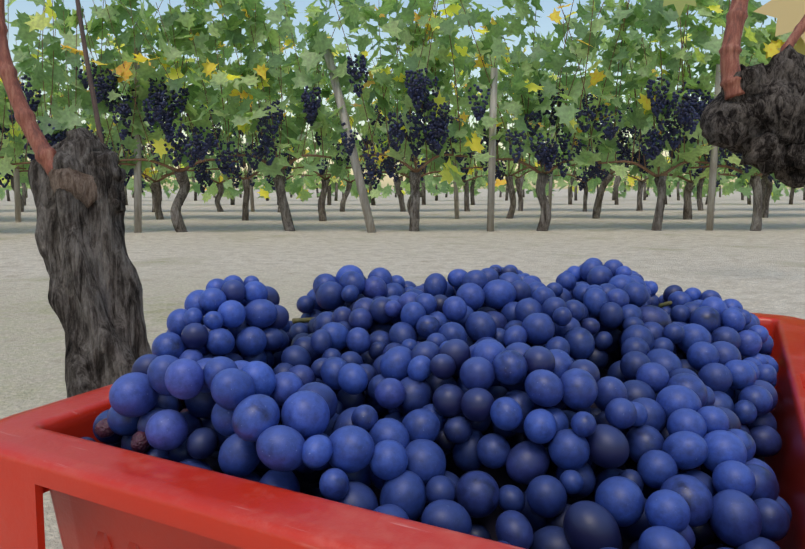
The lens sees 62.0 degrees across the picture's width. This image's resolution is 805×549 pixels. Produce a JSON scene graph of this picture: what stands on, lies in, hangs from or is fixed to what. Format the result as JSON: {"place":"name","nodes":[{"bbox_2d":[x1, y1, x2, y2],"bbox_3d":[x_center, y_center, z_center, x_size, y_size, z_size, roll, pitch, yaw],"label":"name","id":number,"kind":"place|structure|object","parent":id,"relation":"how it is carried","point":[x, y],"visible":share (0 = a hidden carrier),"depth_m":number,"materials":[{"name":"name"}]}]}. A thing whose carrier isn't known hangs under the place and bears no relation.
{"place":"outdoors","nodes":[
{"label":"outdoors","id":0,"kind":"place"},
{"bbox_2d":[0,0,803,188],"label":"sky","id":1,"kind":"structure","parent":0,"point":[29,7],"materials":[{"name":"blue"}]},
{"bbox_2d":[0,189,804,548],"bbox_3d":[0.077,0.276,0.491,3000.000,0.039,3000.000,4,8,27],"label":"ground","id":2,"kind":"structure","parent":0,"point":[730,255],"depth_m":3.71,"materials":[{"name":"soil"}]},
{"bbox_2d":[28,127,151,397],"bbox_3d":[-0.343,0.058,0.774,0.187,0.450,0.133,4,8,27],"label":"vine trunk","id":3,"kind":"object","parent":2,"relation":"on","point":[95,295],"visible":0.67,"depth_m":0.75,"materials":[{"name":"plant"}]},
{"bbox_2d":[0,0,55,174],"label":"vine cane","id":4,"kind":"object","parent":3,"relation":"attached to","point":[44,151],"visible":0.96,"depth_m":0.74,"materials":[{"name":"brown plant"}]},
{"bbox_2d":[48,168,97,207],"bbox_3d":[-0.367,-0.097,0.756,0.057,0.056,0.042,-5,9,-35],"label":"scar","id":5,"kind":"object","parent":3,"relation":"attached to","point":[81,187],"visible":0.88,"depth_m":0.74},
{"bbox_2d":[75,0,104,144],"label":"vine shoot","id":6,"kind":"object","parent":3,"relation":"on","point":[90,80],"visible":0.92,"depth_m":0.78,"materials":[{"name":"brown plant"}]},
{"bbox_2d":[13,47,720,232],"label":"trellis posts","id":7,"kind":"object","parent":2,"relation":"on","point":[355,161],"visible":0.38,"depth_m":5.15,"materials":[{"name":"grey wood"}]},
{"bbox_2d":[0,0,804,231],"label":"vine rows","id":8,"kind":"object","parent":2,"relation":"on","point":[759,46],"depth_m":5.17,"materials":[{"name":"green plant"}]},
{"bbox_2d":[0,0,762,183],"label":"vine shoots","id":9,"kind":"object","parent":8,"relation":"attached to","point":[416,170],"visible":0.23,"depth_m":5.21,"materials":[{"name":"plant"}]},
{"bbox_2d":[0,55,781,193],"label":"grape bunches","id":10,"kind":"object","parent":8,"relation":"on","point":[692,107],"visible":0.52,"depth_m":5.00,"materials":[{"name":"food"}]},
{"bbox_2d":[0,313,804,548],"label":"harvest crate","id":11,"kind":"object","parent":2,"relation":"on","point":[104,496],"visible":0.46,"depth_m":0.29,"materials":[{"name":"plastic"}]},
{"bbox_2d":[82,265,791,548],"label":"grapes","id":12,"kind":"object","parent":11,"relation":"in","point":[395,393],"visible":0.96,"depth_m":0.31,"materials":[{"name":"blue food"}]},
{"bbox_2d":[95,399,187,452],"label":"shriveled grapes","id":13,"kind":"object","parent":12,"relation":"on","point":[140,443],"visible":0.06,"depth_m":0.31,"materials":[{"name":"food"}]},
{"bbox_2d":[292,301,693,548],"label":"grape stems","id":14,"kind":"object","parent":11,"relation":"in","point":[307,320],"visible":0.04,"depth_m":0.45,"materials":[{"name":"brown plant"}]},
{"bbox_2d":[300,258,778,372],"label":"grapes","id":15,"kind":"object","parent":14,"relation":"on","point":[734,323],"visible":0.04,"depth_m":0.48,"materials":[{"name":"blue food"}]},
{"bbox_2d":[293,369,764,548],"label":"grapes","id":16,"kind":"object","parent":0,"point":[500,476],"visible":0.02,"depth_m":0.35,"materials":[{"name":"blue food"}]},
{"bbox_2d":[700,44,804,188],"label":"vine head","id":17,"kind":"object","parent":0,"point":[759,124],"visible":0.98,"depth_m":0.90},
{"bbox_2d":[718,0,804,99],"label":"vine canes","id":18,"kind":"object","parent":17,"relation":"on","point":[730,51],"visible":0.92,"depth_m":0.91,"materials":[{"name":"brown plant"}]},
{"bbox_2d":[663,0,804,54],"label":"vine leaves","id":19,"kind":"object","parent":18,"relation":"attached to","point":[788,14],"visible":0.64,"depth_m":2.11,"materials":[{"name":"yellow plant"}]}
]}

